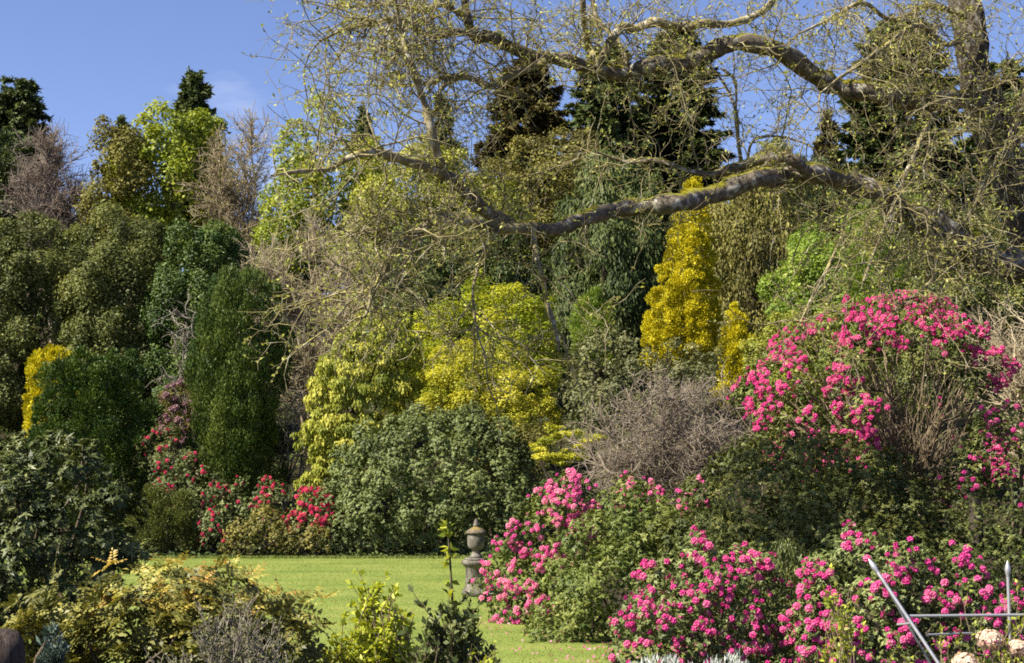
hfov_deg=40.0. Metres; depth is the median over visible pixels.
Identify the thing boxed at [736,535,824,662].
leggy rhododendron
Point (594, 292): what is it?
green conifer
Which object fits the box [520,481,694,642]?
rhododendron
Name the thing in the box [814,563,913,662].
climbing plant
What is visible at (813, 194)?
dark evergreen
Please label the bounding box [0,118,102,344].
bare tree
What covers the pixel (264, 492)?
rhododendron
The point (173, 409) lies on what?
mauve azalea
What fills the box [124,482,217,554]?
olive mound shrub
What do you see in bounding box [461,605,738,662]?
fallen petals
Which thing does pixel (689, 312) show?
gold cypress
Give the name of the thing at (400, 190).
broadleaf tree
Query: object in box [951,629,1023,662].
cream flowered shrub
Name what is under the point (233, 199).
bare tree
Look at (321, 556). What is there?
edge grass
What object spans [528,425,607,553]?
yellow shrub
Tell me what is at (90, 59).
sky
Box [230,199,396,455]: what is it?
bare tree
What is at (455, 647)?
holly shrub
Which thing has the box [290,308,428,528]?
broadleaf tree
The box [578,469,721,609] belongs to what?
rhododendron
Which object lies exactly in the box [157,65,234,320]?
dark conifer
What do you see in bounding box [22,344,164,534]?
round yew
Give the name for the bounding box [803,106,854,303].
dark conifer
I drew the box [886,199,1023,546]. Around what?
dark evergreen
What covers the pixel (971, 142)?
dark conifer
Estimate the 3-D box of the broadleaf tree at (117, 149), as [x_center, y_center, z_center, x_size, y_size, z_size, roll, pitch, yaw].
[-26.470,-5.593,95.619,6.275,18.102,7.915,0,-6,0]
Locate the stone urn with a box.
[461,519,489,596]
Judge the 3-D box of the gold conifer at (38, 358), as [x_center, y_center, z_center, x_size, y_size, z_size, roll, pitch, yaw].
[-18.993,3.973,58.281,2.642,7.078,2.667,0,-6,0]
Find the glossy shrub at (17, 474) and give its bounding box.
[0,426,153,659]
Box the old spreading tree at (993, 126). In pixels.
[237,0,1023,446]
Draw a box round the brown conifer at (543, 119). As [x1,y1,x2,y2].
[457,59,581,338]
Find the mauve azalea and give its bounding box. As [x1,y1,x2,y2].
[155,379,200,489]
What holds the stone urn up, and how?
on the lawn at (432, 569)
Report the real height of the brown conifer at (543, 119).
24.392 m
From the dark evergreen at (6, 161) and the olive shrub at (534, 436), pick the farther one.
the dark evergreen at (6, 161)
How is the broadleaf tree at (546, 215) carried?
on the ground at (568, 442)
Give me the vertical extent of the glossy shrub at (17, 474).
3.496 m
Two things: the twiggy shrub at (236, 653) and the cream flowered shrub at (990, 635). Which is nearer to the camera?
the cream flowered shrub at (990, 635)
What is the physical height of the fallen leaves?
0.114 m
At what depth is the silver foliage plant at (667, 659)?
12.64 m
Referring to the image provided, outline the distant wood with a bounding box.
[6,160,1020,326]
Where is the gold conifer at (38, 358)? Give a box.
[21,341,78,469]
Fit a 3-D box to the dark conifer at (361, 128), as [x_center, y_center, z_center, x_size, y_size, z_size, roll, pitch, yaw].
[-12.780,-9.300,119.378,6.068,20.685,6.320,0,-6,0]
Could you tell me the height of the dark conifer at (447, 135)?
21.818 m
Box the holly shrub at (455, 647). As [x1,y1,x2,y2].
[397,518,502,662]
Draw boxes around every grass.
[140,554,594,558]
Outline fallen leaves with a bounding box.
[148,558,608,657]
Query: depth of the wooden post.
4.86 m
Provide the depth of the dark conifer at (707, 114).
114.23 m
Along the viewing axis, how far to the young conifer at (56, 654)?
7.82 m
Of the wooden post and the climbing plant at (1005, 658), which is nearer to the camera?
the wooden post
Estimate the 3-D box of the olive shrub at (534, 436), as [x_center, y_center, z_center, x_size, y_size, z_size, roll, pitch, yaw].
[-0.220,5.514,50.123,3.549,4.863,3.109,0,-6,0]
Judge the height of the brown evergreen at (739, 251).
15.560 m
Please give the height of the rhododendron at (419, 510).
5.502 m
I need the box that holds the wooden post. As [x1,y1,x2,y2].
[0,628,25,662]
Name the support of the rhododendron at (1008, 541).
on the ground at (568, 442)
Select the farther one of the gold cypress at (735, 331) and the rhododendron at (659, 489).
the gold cypress at (735, 331)
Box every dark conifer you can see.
[0,75,68,349]
[89,114,136,281]
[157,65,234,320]
[339,105,390,290]
[413,91,467,336]
[548,43,674,299]
[626,28,746,333]
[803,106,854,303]
[956,55,1023,360]
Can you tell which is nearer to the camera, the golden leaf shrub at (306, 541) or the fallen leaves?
the fallen leaves
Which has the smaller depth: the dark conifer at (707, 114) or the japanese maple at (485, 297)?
the japanese maple at (485, 297)
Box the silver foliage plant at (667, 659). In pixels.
[630,646,748,662]
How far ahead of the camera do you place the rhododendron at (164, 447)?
52.95 m
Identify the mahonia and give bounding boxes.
[0,548,339,662]
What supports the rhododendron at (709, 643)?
on the ground at (568, 442)
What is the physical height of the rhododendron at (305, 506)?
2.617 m
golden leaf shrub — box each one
[217,496,296,555]
[280,521,331,556]
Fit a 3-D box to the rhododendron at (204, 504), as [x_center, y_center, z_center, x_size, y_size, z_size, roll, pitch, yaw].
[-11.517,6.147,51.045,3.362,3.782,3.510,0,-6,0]
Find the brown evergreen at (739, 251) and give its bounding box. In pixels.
[693,142,829,432]
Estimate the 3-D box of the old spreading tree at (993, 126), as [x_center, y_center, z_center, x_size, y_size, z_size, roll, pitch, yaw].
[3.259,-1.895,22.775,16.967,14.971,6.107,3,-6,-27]
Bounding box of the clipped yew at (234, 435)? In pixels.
[181,263,296,529]
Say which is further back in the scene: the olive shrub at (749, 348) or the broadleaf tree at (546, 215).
the broadleaf tree at (546, 215)
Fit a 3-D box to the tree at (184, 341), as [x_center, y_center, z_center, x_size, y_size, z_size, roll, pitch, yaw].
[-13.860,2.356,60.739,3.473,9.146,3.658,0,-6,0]
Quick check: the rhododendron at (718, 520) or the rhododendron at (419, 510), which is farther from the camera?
the rhododendron at (419, 510)
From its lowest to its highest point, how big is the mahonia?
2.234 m
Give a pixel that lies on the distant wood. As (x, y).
(305, 276)
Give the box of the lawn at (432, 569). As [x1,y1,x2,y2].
[4,558,738,662]
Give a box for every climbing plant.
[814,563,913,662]
[932,555,1023,662]
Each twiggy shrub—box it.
[144,590,295,662]
[553,353,771,570]
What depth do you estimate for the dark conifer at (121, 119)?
117.87 m
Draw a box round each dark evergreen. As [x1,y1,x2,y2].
[0,129,42,361]
[719,138,838,399]
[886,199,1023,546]
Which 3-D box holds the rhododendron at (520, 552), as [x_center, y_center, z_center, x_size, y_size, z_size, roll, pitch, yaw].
[0.447,4.333,28.105,2.774,3.221,2.721,0,-6,0]
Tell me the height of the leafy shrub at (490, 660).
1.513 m
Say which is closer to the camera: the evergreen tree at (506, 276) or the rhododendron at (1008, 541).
the rhododendron at (1008, 541)
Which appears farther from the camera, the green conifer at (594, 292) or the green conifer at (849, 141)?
the green conifer at (849, 141)
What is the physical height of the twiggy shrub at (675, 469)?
6.290 m
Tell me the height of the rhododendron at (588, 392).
8.392 m
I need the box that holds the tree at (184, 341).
[145,285,225,472]
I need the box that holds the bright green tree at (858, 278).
[826,192,930,436]
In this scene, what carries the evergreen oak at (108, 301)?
on the ground at (568, 442)
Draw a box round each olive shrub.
[457,418,554,549]
[731,303,859,492]
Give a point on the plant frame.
(900, 608)
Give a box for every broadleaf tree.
[72,114,165,268]
[100,96,240,365]
[249,91,387,329]
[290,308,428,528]
[339,134,540,407]
[468,123,627,388]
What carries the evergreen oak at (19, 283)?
on the ground at (568, 442)
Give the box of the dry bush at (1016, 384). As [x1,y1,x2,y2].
[961,295,1023,482]
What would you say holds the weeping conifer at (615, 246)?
on the ground at (568, 442)
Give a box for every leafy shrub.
[309,568,417,662]
[469,640,499,662]
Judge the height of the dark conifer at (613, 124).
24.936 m
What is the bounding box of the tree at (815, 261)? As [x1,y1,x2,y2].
[755,207,894,467]
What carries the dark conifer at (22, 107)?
on the ground at (568, 442)
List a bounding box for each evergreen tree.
[356,223,450,476]
[427,218,556,406]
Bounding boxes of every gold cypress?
[638,174,723,463]
[709,301,754,494]
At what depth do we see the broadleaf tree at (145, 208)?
95.23 m
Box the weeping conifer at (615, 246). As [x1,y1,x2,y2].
[535,144,687,428]
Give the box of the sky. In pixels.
[0,0,1023,295]
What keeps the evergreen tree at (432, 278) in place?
on the ground at (568, 442)
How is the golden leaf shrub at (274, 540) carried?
on the ground at (568, 442)
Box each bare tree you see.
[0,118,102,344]
[174,101,293,326]
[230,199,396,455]
[267,387,339,522]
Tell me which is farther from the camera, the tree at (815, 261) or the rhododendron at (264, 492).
the tree at (815, 261)
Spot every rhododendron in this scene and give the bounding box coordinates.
[132,422,203,530]
[150,449,234,550]
[191,507,233,555]
[207,475,293,550]
[272,482,346,552]
[313,399,551,554]
[466,468,603,624]
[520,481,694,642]
[558,321,740,476]
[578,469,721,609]
[604,524,789,662]
[625,427,991,645]
[726,289,1021,613]
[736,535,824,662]
[755,518,1023,662]
[911,389,1023,638]
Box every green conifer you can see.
[566,285,618,461]
[821,13,995,392]
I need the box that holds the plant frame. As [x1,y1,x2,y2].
[868,558,1023,662]
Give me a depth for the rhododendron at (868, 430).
28.25 m
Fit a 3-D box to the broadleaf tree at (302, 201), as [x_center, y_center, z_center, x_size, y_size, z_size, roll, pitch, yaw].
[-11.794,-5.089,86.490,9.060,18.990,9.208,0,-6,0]
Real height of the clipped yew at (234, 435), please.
10.953 m
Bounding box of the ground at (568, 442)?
[0,296,1023,662]
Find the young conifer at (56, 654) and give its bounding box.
[33,620,70,662]
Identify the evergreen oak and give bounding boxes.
[0,208,98,442]
[52,199,191,434]
[135,218,262,448]
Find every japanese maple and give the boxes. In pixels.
[394,267,568,500]
[415,337,564,537]
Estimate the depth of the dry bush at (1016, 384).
32.65 m
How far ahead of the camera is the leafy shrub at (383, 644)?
9.09 m
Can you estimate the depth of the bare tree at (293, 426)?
56.36 m
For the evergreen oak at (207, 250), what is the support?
on the ground at (568, 442)
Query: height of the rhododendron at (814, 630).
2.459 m
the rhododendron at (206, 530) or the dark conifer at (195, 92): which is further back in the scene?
the dark conifer at (195, 92)
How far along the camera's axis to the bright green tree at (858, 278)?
57.16 m
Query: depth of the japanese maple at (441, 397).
52.95 m

